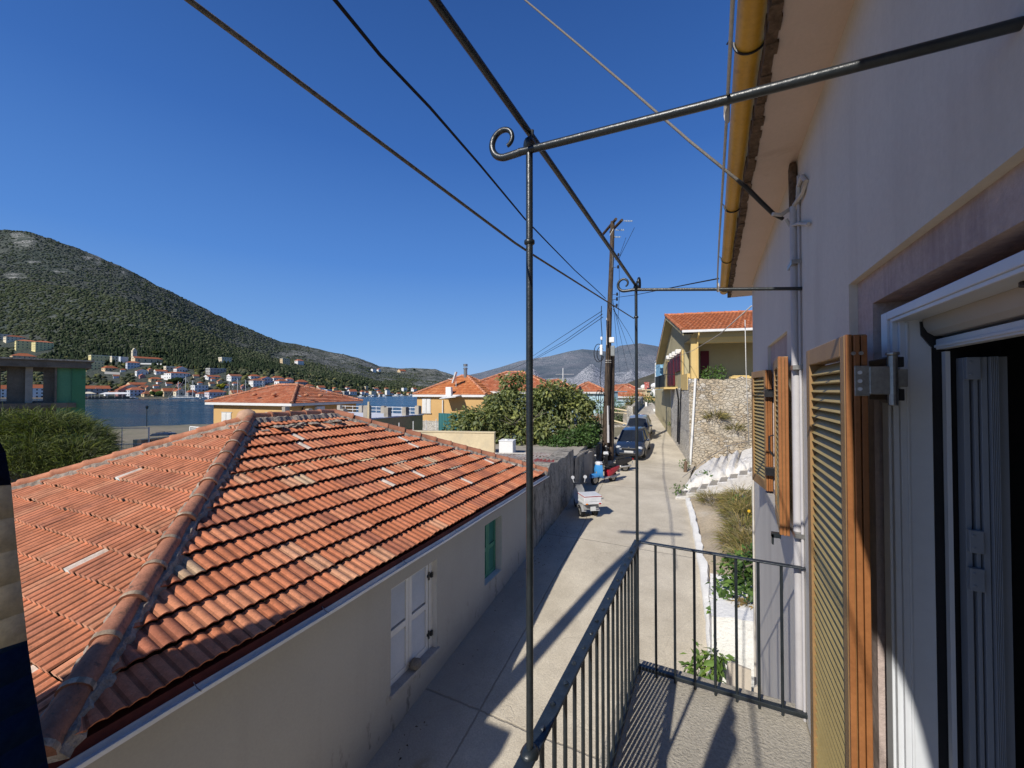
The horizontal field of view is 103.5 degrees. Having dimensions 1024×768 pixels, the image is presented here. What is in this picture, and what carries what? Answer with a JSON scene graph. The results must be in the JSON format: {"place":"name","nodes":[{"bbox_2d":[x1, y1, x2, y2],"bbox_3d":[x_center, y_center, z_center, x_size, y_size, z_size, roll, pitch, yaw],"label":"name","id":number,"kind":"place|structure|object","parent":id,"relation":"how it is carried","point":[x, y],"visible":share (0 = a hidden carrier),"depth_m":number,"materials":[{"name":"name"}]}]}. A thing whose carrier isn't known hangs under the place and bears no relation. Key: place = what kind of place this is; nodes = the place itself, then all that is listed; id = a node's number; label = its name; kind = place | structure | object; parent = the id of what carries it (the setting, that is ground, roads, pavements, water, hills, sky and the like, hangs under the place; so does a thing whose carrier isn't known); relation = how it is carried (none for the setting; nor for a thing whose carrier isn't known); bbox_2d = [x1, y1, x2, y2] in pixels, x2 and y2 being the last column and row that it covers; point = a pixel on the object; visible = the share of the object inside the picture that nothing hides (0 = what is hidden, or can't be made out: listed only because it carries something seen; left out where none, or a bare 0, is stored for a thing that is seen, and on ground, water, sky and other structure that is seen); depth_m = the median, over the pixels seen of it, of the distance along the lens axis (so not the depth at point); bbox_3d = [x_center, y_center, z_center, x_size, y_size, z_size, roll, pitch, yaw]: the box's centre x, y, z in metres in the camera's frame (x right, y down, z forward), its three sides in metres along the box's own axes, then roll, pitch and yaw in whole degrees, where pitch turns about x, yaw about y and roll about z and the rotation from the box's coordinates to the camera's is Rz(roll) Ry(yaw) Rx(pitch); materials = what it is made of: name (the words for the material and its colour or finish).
{"place":"outdoors","nodes":[
{"label":"outdoors","id":0,"kind":"place"},
{"bbox_2d":[0,395,407,398],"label":"quay","id":1,"kind":"structure","parent":0,"point":[158,397],"depth_m":399.71,"materials":[{"name":"concrete"}]},
{"bbox_2d":[0,396,416,426],"bbox_3d":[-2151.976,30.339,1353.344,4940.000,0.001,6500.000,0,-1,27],"label":"harbour water","id":2,"kind":"structure","parent":0,"point":[124,412],"depth_m":163.84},
{"bbox_2d":[85,392,134,398],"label":"floating restaurant","id":3,"kind":"structure","parent":2,"relation":"on","point":[107,397],"depth_m":379.23,"materials":[{"name":"white paint"}]},
{"bbox_2d":[0,230,453,396],"bbox_3d":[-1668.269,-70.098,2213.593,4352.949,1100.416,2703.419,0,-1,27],"label":"hillside","id":4,"kind":"structure","parent":0,"point":[28,238],"depth_m":982.63,"materials":[{"name":"plant"}]},
{"bbox_2d":[0,385,6,396],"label":"village house","id":5,"kind":"structure","parent":4,"relation":"on","point":[3,390],"depth_m":405.58,"materials":[{"name":"white paint"}]},
{"bbox_2d":[3,335,25,342],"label":"village house","id":6,"kind":"structure","parent":4,"relation":"on","point":[9,338],"depth_m":605.83,"materials":[{"name":"white paint"}]},
{"bbox_2d":[10,353,36,357],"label":"village house","id":7,"kind":"structure","parent":4,"relation":"on","point":[23,355],"depth_m":540.82,"materials":[{"name":"tile"}]},
{"bbox_2d":[15,340,32,350],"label":"village house","id":8,"kind":"structure","parent":4,"relation":"on","point":[22,344],"depth_m":578.20,"materials":[{"name":"beige paint"}]},
{"bbox_2d":[32,385,42,397],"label":"village house","id":9,"kind":"structure","parent":4,"relation":"on","point":[37,390],"depth_m":402.74,"materials":[{"name":"white paint"}]},
{"bbox_2d":[31,341,53,351],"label":"village house","id":10,"kind":"structure","parent":4,"relation":"on","point":[37,346],"depth_m":576.94,"materials":[{"name":"beige paint"}]},
{"bbox_2d":[87,362,103,370],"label":"village house","id":11,"kind":"structure","parent":4,"relation":"on","point":[96,365],"depth_m":506.69,"materials":[{"name":"grey paint"}]},
{"bbox_2d":[85,385,110,395],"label":"village house","id":12,"kind":"structure","parent":4,"relation":"on","point":[98,389],"depth_m":429.96,"materials":[{"name":"orange ceramic"}]},
{"bbox_2d":[88,355,109,361],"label":"village house","id":13,"kind":"structure","parent":4,"relation":"on","point":[99,358],"depth_m":539.90,"materials":[{"name":"beige paint"}]},
{"bbox_2d":[125,361,139,368],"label":"village house","id":14,"kind":"structure","parent":4,"relation":"on","point":[131,364],"depth_m":512.33,"materials":[{"name":"white paint"}]},
{"bbox_2d":[125,387,144,396],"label":"village house","id":15,"kind":"structure","parent":4,"relation":"on","point":[134,391],"depth_m":423.85,"materials":[{"name":"white paint"}]},
{"bbox_2d":[132,356,162,362],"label":"church","id":16,"kind":"structure","parent":4,"relation":"on","point":[144,359],"depth_m":540.49,"materials":[{"name":"beige stone"}]},
{"bbox_2d":[161,388,176,396],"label":"village house","id":17,"kind":"structure","parent":4,"relation":"on","point":[167,391],"depth_m":424.96,"materials":[{"name":"beige paint"}]},
{"bbox_2d":[166,377,184,382],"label":"tree","id":18,"kind":"object","parent":4,"relation":"on","point":[176,380],"visible":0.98,"depth_m":461.14,"materials":[{"name":"green plant"}]},
{"bbox_2d":[164,372,189,379],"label":"village house","id":19,"kind":"structure","parent":4,"relation":"on","point":[168,375],"depth_m":477.78,"materials":[{"name":"white paint"}]},
{"bbox_2d":[173,389,186,396],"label":"village house","id":20,"kind":"structure","parent":4,"relation":"on","point":[181,392],"depth_m":423.55,"materials":[{"name":"white paint"}]},
{"bbox_2d":[173,366,187,371],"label":"village house","id":21,"kind":"structure","parent":4,"relation":"on","point":[180,369],"depth_m":501.94,"materials":[{"name":"white paint"}]},
{"bbox_2d":[191,385,207,391],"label":"village house","id":22,"kind":"structure","parent":4,"relation":"on","point":[199,388],"depth_m":439.02,"materials":[{"name":"white paint"}]},
{"bbox_2d":[204,390,226,396],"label":"village house","id":23,"kind":"structure","parent":4,"relation":"on","point":[212,393],"depth_m":422.70,"materials":[{"name":"white paint"}]},
{"bbox_2d":[205,368,225,374],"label":"village house","id":24,"kind":"structure","parent":4,"relation":"on","point":[211,371],"depth_m":501.22,"materials":[{"name":"white paint"}]},
{"bbox_2d":[0,229,450,394],"bbox_3d":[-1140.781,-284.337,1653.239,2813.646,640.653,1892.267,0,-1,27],"label":"forest canopy","id":25,"kind":"object","parent":4,"relation":"on","point":[198,358],"visible":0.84,"depth_m":719.27,"materials":[{"name":"plant"}]},
{"bbox_2d":[227,374,241,380],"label":"village house","id":26,"kind":"structure","parent":4,"relation":"on","point":[232,377],"depth_m":480.65,"materials":[{"name":"white paint"}]},
{"bbox_2d":[248,379,264,386],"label":"village house","id":27,"kind":"structure","parent":4,"relation":"on","point":[255,382],"depth_m":465.16,"materials":[{"name":"white paint"}]},
{"bbox_2d":[51,400,696,681],"bbox_3d":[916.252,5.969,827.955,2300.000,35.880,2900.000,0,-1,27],"label":"ground","id":28,"kind":"structure","parent":0,"point":[131,435],"depth_m":32.62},
{"bbox_2d":[0,357,94,481],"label":"concrete ruin","id":29,"kind":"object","parent":28,"relation":"on","point":[64,382],"visible":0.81,"depth_m":26.89,"materials":[{"name":"green paint"}]},
{"bbox_2d":[0,402,125,482],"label":"feathery bush","id":30,"kind":"object","parent":28,"relation":"on","point":[39,437],"visible":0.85,"depth_m":18.94,"materials":[{"name":"green plant"}]},
{"bbox_2d":[91,427,149,452],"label":"gate","id":31,"kind":"structure","parent":28,"relation":"on","point":[122,428],"depth_m":32.88,"materials":[{"name":"metal"}]},
{"bbox_2d":[133,436,168,446],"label":"yard wall","id":32,"kind":"structure","parent":28,"relation":"on","point":[137,442],"depth_m":35.40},
{"bbox_2d":[150,431,176,435],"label":"parked car","id":33,"kind":"object","parent":28,"relation":"on","point":[163,433],"visible":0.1,"depth_m":51.40,"materials":[{"name":"blue paint"}]},
{"bbox_2d":[11,409,548,767],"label":"tiled house","id":34,"kind":"structure","parent":28,"relation":"on","point":[298,675],"depth_m":5.09,"materials":[{"name":"tile"}]},
{"bbox_2d":[389,559,439,699],"bbox_3d":[-1.660,3.940,6.703,0.248,1.635,1.290,0,-1,24],"label":"shuttered window","id":35,"kind":"structure","parent":34,"relation":"attached to","point":[413,615],"depth_m":6.78,"materials":[{"name":"white paint"}]},
{"bbox_2d":[409,657,421,670],"bbox_3d":[-1.599,4.627,6.670,0.191,0.171,0.212,0,-1,27],"label":"stone","id":36,"kind":"object","parent":35,"relation":"on","point":[414,663],"visible":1,"depth_m":6.61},
{"bbox_2d":[485,515,501,584],"bbox_3d":[-0.518,3.807,9.356,0.203,1.320,0.880,0,-1,24],"label":"shuttered window","id":37,"kind":"structure","parent":34,"relation":"attached to","point":[493,548],"depth_m":9.64,"materials":[{"name":"green paint"}]},
{"bbox_2d":[205,383,362,422],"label":"tiled roof house","id":38,"kind":"structure","parent":28,"relation":"on","point":[275,398],"depth_m":37.48,"materials":[{"name":"tile"}]},
{"bbox_2d":[278,402,423,468],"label":"terrace building","id":39,"kind":"structure","parent":28,"relation":"on","point":[404,418],"depth_m":27.11,"materials":[{"name":"paint"}]},
{"bbox_2d":[333,430,495,460],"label":"yard wall","id":40,"kind":"structure","parent":28,"relation":"on","point":[483,440],"depth_m":18.87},
{"bbox_2d":[438,413,464,430],"bbox_3d":[-4.561,4.262,30.257,2.608,4.093,0.079,-1,-1,34],"label":"sheet fence","id":41,"kind":"object","parent":28,"relation":"on","point":[442,417],"visible":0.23,"depth_m":30.70,"materials":[{"name":"teal metal"}]},
{"bbox_2d":[412,374,495,430],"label":"tiled roof house","id":42,"kind":"structure","parent":28,"relation":"on","point":[433,401],"depth_m":41.45,"materials":[{"name":"ceramic"}]},
{"bbox_2d":[393,441,592,479],"bbox_3d":[-0.013,4.694,19.825,7.200,2.880,9.600,0,-1,27],"label":"flat roof annex","id":43,"kind":"object","parent":28,"relation":"on","point":[588,464],"visible":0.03,"depth_m":20.10,"materials":[{"name":"concrete"}]},
{"bbox_2d":[499,439,515,454],"bbox_3d":[-0.209,2.896,18.794,0.700,0.680,0.700,0,-1,12],"label":"water tank","id":44,"kind":"object","parent":43,"relation":"on","point":[507,445],"visible":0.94,"depth_m":18.50,"materials":[{"name":"white paint"}]},
{"bbox_2d":[496,453,539,459],"bbox_3d":[-0.038,2.869,15.995,2.200,0.060,0.900,0,-1,21],"label":"corrugated sheet","id":45,"kind":"object","parent":43,"relation":"on","point":[519,457],"visible":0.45,"depth_m":15.91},
{"bbox_2d":[468,371,566,436],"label":"tiled roof house","id":46,"kind":"structure","parent":28,"relation":"on","point":[490,383],"depth_m":43.83,"materials":[{"name":"tile"}]},
{"bbox_2d":[442,370,598,444],"bbox_3d":[0.554,2.469,24.475,8.848,6.906,8.415,0,-1,27],"label":"fig tree","id":47,"kind":"object","parent":28,"relation":"on","point":[505,409],"visible":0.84,"depth_m":23.31,"materials":[{"name":"green plant"}]},
{"bbox_2d":[512,442,600,549],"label":"boundary wall","id":48,"kind":"structure","parent":28,"relation":"on","point":[553,492],"depth_m":14.23,"materials":[{"name":"concrete"}]},
{"bbox_2d":[523,452,551,456],"bbox_3d":[1.184,2.855,16.321,1.268,0.060,0.925,0,-1,27],"label":"corrugated sheet","id":49,"kind":"object","parent":48,"relation":"on","point":[542,454],"visible":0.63,"depth_m":16.29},
{"bbox_2d":[536,417,602,447],"bbox_3d":[4.100,2.860,23.049,2.831,1.764,6.282,-1,-1,43],"label":"ivy hedge","id":50,"kind":"object","parent":48,"relation":"on","point":[588,434],"visible":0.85,"depth_m":21.67,"materials":[{"name":"green plant"}]},
{"bbox_2d":[571,381,603,420],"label":"tiled roof house","id":51,"kind":"structure","parent":28,"relation":"on","point":[590,387],"depth_m":50.16,"materials":[{"name":"tile"}]},
{"bbox_2d":[608,356,614,460],"bbox_3d":[6.021,1.513,24.523,0.470,6.606,0.361,0,-1,27],"label":"utility pole","id":52,"kind":"object","parent":28,"relation":"on","point":[611,423],"visible":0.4,"depth_m":24.37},
{"bbox_2d":[594,218,631,460],"bbox_3d":[6.271,-2.506,24.653,2.289,14.653,2.433,0,-1,27],"label":"utility pole","id":53,"kind":"object","parent":28,"relation":"on","point":[610,349],"visible":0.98,"depth_m":24.10,"materials":[{"name":"brown wood"}]},
{"bbox_2d":[333,0,605,298],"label":"overhead cable","id":54,"kind":"object","parent":53,"relation":"attached to","point":[369,42],"visible":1,"depth_m":5.34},
{"bbox_2d":[607,406,609,442],"bbox_3d":[5.749,2.400,24.098,0.120,2.200,0.120,0,-1,27],"label":"meter pipe","id":55,"kind":"object","parent":53,"relation":"attached to","point":[608,438],"visible":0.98,"depth_m":24.05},
{"bbox_2d":[616,278,718,297],"bbox_3d":[4.785,-3.420,15.243,0.144,3.811,17.886,0,-1,10],"label":"overhead cable","id":56,"kind":"object","parent":53,"relation":"attached to","point":[681,285],"visible":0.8,"depth_m":7.98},
{"bbox_2d":[614,384,644,399],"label":"tiled roof house","id":57,"kind":"structure","parent":28,"relation":"on","point":[622,387],"depth_m":62.95,"materials":[{"name":"tile"}]},
{"bbox_2d":[627,406,633,421],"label":"gate pier","id":58,"kind":"structure","parent":28,"relation":"on","point":[630,410],"depth_m":34.62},
{"bbox_2d":[621,393,641,406],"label":"garden bush","id":59,"kind":"object","parent":28,"relation":"on","point":[631,403],"visible":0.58,"depth_m":47.90,"materials":[{"name":"green plant"}]},
{"bbox_2d":[623,396,642,422],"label":"lane wall","id":60,"kind":"structure","parent":28,"relation":"on","point":[633,404],"depth_m":42.82,"materials":[{"name":"concrete"}]},
{"bbox_2d":[655,389,670,436],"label":"rendered wall","id":61,"kind":"structure","parent":28,"relation":"on","point":[663,405],"depth_m":33.98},
{"bbox_2d":[654,361,662,389],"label":"blue house","id":62,"kind":"structure","parent":61,"relation":"on","point":[659,371],"depth_m":38.99,"materials":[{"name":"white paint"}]},
{"bbox_2d":[671,379,697,460],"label":"pebbledash wall","id":63,"kind":"structure","parent":28,"relation":"on","point":[683,446],"depth_m":25.23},
{"bbox_2d":[676,388,681,443],"bbox_3d":[10.847,2.079,26.230,0.100,3.657,1.936,0,-1,14],"label":"drainpipe","id":64,"kind":"object","parent":63,"relation":"attached to","point":[678,421],"visible":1,"depth_m":26.41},
{"bbox_2d":[675,467,751,498],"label":"stone steps","id":65,"kind":"structure","parent":28,"relation":"on","point":[742,477],"depth_m":16.69,"materials":[{"name":"stone"}]},
{"bbox_2d":[683,448,751,489],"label":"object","id":66,"kind":"structure","parent":28,"relation":"on","point":[722,466],"depth_m":18.21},
{"bbox_2d":[682,440,751,481],"bbox_3d":[9.480,3.395,17.871,4.277,2.012,0.093,0,-1,-11],"label":"handrail","id":67,"kind":"object","parent":66,"relation":"on","point":[711,455],"visible":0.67,"depth_m":17.80,"materials":[{"name":"metal"}]},
{"bbox_2d":[688,376,751,465],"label":"stone wall","id":68,"kind":"structure","parent":28,"relation":"on","point":[711,436],"depth_m":22.61,"materials":[{"name":"stone"}]},
{"bbox_2d":[689,378,696,464],"bbox_3d":[10.244,2.185,22.869,0.436,5.008,0.134,0,-1,12],"label":"drainpipe","id":69,"kind":"object","parent":68,"relation":"attached to","point":[692,424],"visible":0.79,"depth_m":22.82,"materials":[{"name":"white paint"}]},
{"bbox_2d":[655,310,752,389],"bbox_3d":[15.750,-2.413,28.598,9.770,5.685,14.983,0,-1,14],"label":"yellow villa","id":70,"kind":"object","parent":68,"relation":"on","point":[682,333],"visible":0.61,"depth_m":25.54,"materials":[{"name":"paint"}]},
{"bbox_2d":[671,305,751,358],"bbox_3d":[9.271,-1.738,21.679,0.482,1.133,29.935,0,-1,18],"label":"overhead cable","id":71,"kind":"object","parent":70,"relation":"attached to","point":[723,330],"visible":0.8,"depth_m":10.01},
{"bbox_2d":[745,323,748,442],"bbox_3d":[4.949,-0.032,8.502,0.111,2.633,0.020,1,-1,-28],"label":"overhead cable","id":72,"kind":"object","parent":71,"relation":"hanging from","point":[746,382],"visible":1,"depth_m":8.49,"materials":[{"name":"white rubber"}]},
{"bbox_2d":[699,364,727,378],"bbox_3d":[11.498,-0.649,23.055,1.778,1.071,0.947,0,-1,14],"label":"terrace shrub","id":73,"kind":"object","parent":70,"relation":"on","point":[707,373],"visible":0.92,"depth_m":23.01,"materials":[{"name":"green plant"}]},
{"bbox_2d":[699,406,731,419],"bbox_3d":[11.402,1.624,22.599,1.992,0.967,1.408,0,-1,27],"label":"dry tuft","id":74,"kind":"object","parent":68,"relation":"attached to","point":[723,416],"visible":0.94,"depth_m":22.47,"materials":[{"name":"brown plant"}]},
{"bbox_2d":[722,420,747,431],"bbox_3d":[12.345,2.248,22.341,1.677,0.850,1.395,0,-1,27],"label":"dry tuft","id":75,"kind":"object","parent":68,"relation":"attached to","point":[736,427],"visible":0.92,"depth_m":22.21,"materials":[{"name":"brown plant"}]},
{"bbox_2d":[708,573,753,691],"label":"planter wall","id":76,"kind":"structure","parent":28,"relation":"on","point":[725,616],"depth_m":6.06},
{"bbox_2d":[706,542,752,617],"bbox_3d":[4.239,3.439,7.233,1.413,1.236,2.522,0,-1,27],"label":"climbing shrub","id":77,"kind":"object","parent":76,"relation":"on","point":[744,570],"visible":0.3,"depth_m":6.94,"materials":[{"name":"green plant"}]},
{"bbox_2d":[727,596,752,609],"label":"dead leaves","id":78,"kind":"object","parent":76,"relation":"on","point":[741,601],"visible":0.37,"depth_m":6.38,"materials":[{"name":"brown plant"}]},
{"bbox_2d":[719,0,1023,767],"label":"plaster house","id":79,"kind":"structure","parent":28,"relation":"on","point":[912,170],"depth_m":1.29,"materials":[{"name":"paint"}]},
{"bbox_2d":[599,657,810,767],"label":"balcony slab","id":80,"kind":"structure","parent":79,"relation":"attached to","point":[669,723],"depth_m":2.14,"materials":[{"name":"concrete"}]},
{"bbox_2d":[428,0,1023,767],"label":"balcony railing","id":81,"kind":"object","parent":80,"relation":"on","point":[546,724],"visible":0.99,"depth_m":1.33,"materials":[{"name":"metal"}]},
{"bbox_2d":[184,0,633,318],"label":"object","id":82,"kind":"object","parent":81,"relation":"attached to","point":[233,33],"visible":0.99,"depth_m":0.55,"materials":[{"name":"black rubber"}]},
{"bbox_2d":[0,443,47,767],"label":"beach towel","id":83,"kind":"object","parent":82,"relation":"hanging from","point":[22,745],"visible":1,"depth_m":0.29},
{"bbox_2d":[717,0,734,291],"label":"clothesline","id":84,"kind":"object","parent":81,"relation":"attached to","point":[731,22],"visible":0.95,"depth_m":0.84,"materials":[{"name":"metal"}]},
{"bbox_2d":[752,480,755,685],"bbox_3d":[2.972,2.833,4.947,0.024,3.700,0.029,0,-1,27],"label":"corner cable","id":85,"kind":"object","parent":79,"relation":"attached to","point":[754,614],"visible":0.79,"depth_m":4.95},
{"bbox_2d":[736,179,783,220],"bbox_3d":[1.425,-1.057,2.322,0.322,0.208,0.034,0,-1,-14],"label":"cable splice","id":86,"kind":"object","parent":79,"relation":"attached to","point":[755,196],"visible":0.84,"depth_m":2.31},
{"bbox_2d":[524,0,738,180],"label":"overhead cable","id":87,"kind":"object","parent":86,"relation":"attached to","point":[707,155],"visible":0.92,"depth_m":2.90,"materials":[{"name":"grey metal"}]},
{"bbox_2d":[751,370,774,490],"bbox_3d":[2.336,0.410,3.741,0.094,1.065,0.545,0,-1,20],"label":"louvred shutter","id":88,"kind":"object","parent":79,"relation":"attached to","point":[763,468],"visible":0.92,"depth_m":3.70,"materials":[{"name":"brown wood"}]},
{"bbox_2d":[765,491,786,535],"bbox_3d":[2.151,0.410,3.122,0.225,1.195,1.120,0,-1,27],"label":"window","id":89,"kind":"structure","parent":79,"relation":"attached to","point":[770,496],"depth_m":3.40,"materials":[{"name":"white metal"}]},
{"bbox_2d":[768,356,789,544],"bbox_3d":[1.675,0.393,2.547,0.092,1.100,0.475,-1,-1,30],"label":"louvred shutter","id":90,"kind":"object","parent":79,"relation":"attached to","point":[781,446],"visible":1,"depth_m":2.34,"materials":[{"name":"brown wood"}]},
{"bbox_2d":[771,161,810,721],"bbox_3d":[1.520,1.915,2.165,0.145,6.444,0.424,0,-1,27],"label":"conduit pipe","id":91,"kind":"object","parent":79,"relation":"attached to","point":[794,223],"visible":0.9,"depth_m":2.25,"materials":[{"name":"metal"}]},
{"bbox_2d":[806,334,907,767],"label":"louvred shutter","id":92,"kind":"object","parent":79,"relation":"attached to","point":[838,394],"visible":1,"depth_m":1.23,"materials":[{"name":"brown wood"}]},
{"bbox_2d":[881,250,1023,767],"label":"balcony door","id":93,"kind":"structure","parent":79,"relation":"attached to","point":[914,332],"depth_m":1.10,"materials":[{"name":"white metal"}]},
{"bbox_2d":[0,0,751,375],"label":"sky","id":94,"kind":"structure","parent":0,"point":[143,137],"materials":[{"name":"blue"}]},
{"bbox_2d":[366,399,707,767],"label":"street","id":95,"kind":"structure","parent":0,"point":[471,712],"depth_m":8.22,"materials":[{"name":"concrete"}]},
{"bbox_2d":[571,475,601,516],"bbox_3d":[2.615,4.066,14.742,0.662,1.261,1.795,0,-1,-12],"label":"delivery scooter","id":96,"kind":"object","parent":95,"relation":"on","point":[585,501],"visible":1,"depth_m":14.12,"materials":[{"name":"white plastic"}]},
{"bbox_2d":[589,455,619,484],"bbox_3d":[4.373,3.979,18.963,1.896,1.352,0.676,1,-1,-43],"label":"parked scooter","id":97,"kind":"object","parent":95,"relation":"on","point":[611,470],"visible":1,"depth_m":18.85,"materials":[{"name":"blue plastic"}]},
{"bbox_2d":[601,446,633,470],"bbox_3d":[5.453,3.959,21.352,1.919,1.351,0.667,0,-1,-7],"label":"parked motorbike","id":98,"kind":"object","parent":95,"relation":"on","point":[623,461],"visible":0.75,"depth_m":21.20,"materials":[{"name":"black metal"}]},
{"bbox_2d":[614,426,649,457],"bbox_3d":[7.835,3.633,25.898,2.148,1.712,4.366,0,-1,27],"label":"parked car","id":99,"kind":"object","parent":95,"relation":"on","point":[625,444],"visible":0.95,"depth_m":24.77,"materials":[{"name":"blue paint"}]},
{"bbox_2d":[623,414,652,433],"bbox_3d":[9.722,3.247,30.815,2.145,1.795,4.388,0,-1,27],"label":"parked car","id":100,"kind":"object","parent":95,"relation":"on","point":[644,420],"visible":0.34,"depth_m":30.21,"materials":[{"name":"silver metal"}]},
{"bbox_2d":[685,498,709,672],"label":"kerb","id":101,"kind":"structure","parent":95,"relation":"on","point":[703,564],"depth_m":10.11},
{"bbox_2d":[726,661,750,690],"bbox_3d":[2.475,4.226,4.473,0.340,2.100,0.280,0,-1,27],"label":"board","id":102,"kind":"object","parent":95,"relation":"on","point":[744,677],"visible":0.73,"depth_m":4.55,"materials":[{"name":"beige"}]},
{"bbox_2d":[470,343,658,387],"bbox_3d":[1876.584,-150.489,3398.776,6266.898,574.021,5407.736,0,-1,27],"label":"distant mountain","id":103,"kind":"structure","parent":0,"point":[580,366],"depth_m":3439.23,"materials":[{"name":"stone"}]},
{"bbox_2d":[625,373,654,387],"bbox_3d":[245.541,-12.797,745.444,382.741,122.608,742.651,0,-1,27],"label":"brown hill","id":104,"kind":"structure","parent":0,"point":[648,378],"depth_m":858.49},
{"bbox_2d":[690,463,751,581],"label":"garden soil","id":105,"kind":"structure","parent":0,"point":[705,515],"depth_m":12.91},
{"bbox_2d":[678,635,734,683],"bbox_3d":[2.903,4.479,5.854,0.795,1.404,1.275,1,-1,-28],"label":"climbing shrub","id":106,"kind":"object","parent":105,"relation":"on","point":[709,663],"visible":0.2,"depth_m":5.91,"materials":[{"name":"green plant"}]},
{"bbox_2d":[689,483,754,570],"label":"dry grass","id":107,"kind":"structure","parent":105,"relation":"on","point":[739,507],"depth_m":12.30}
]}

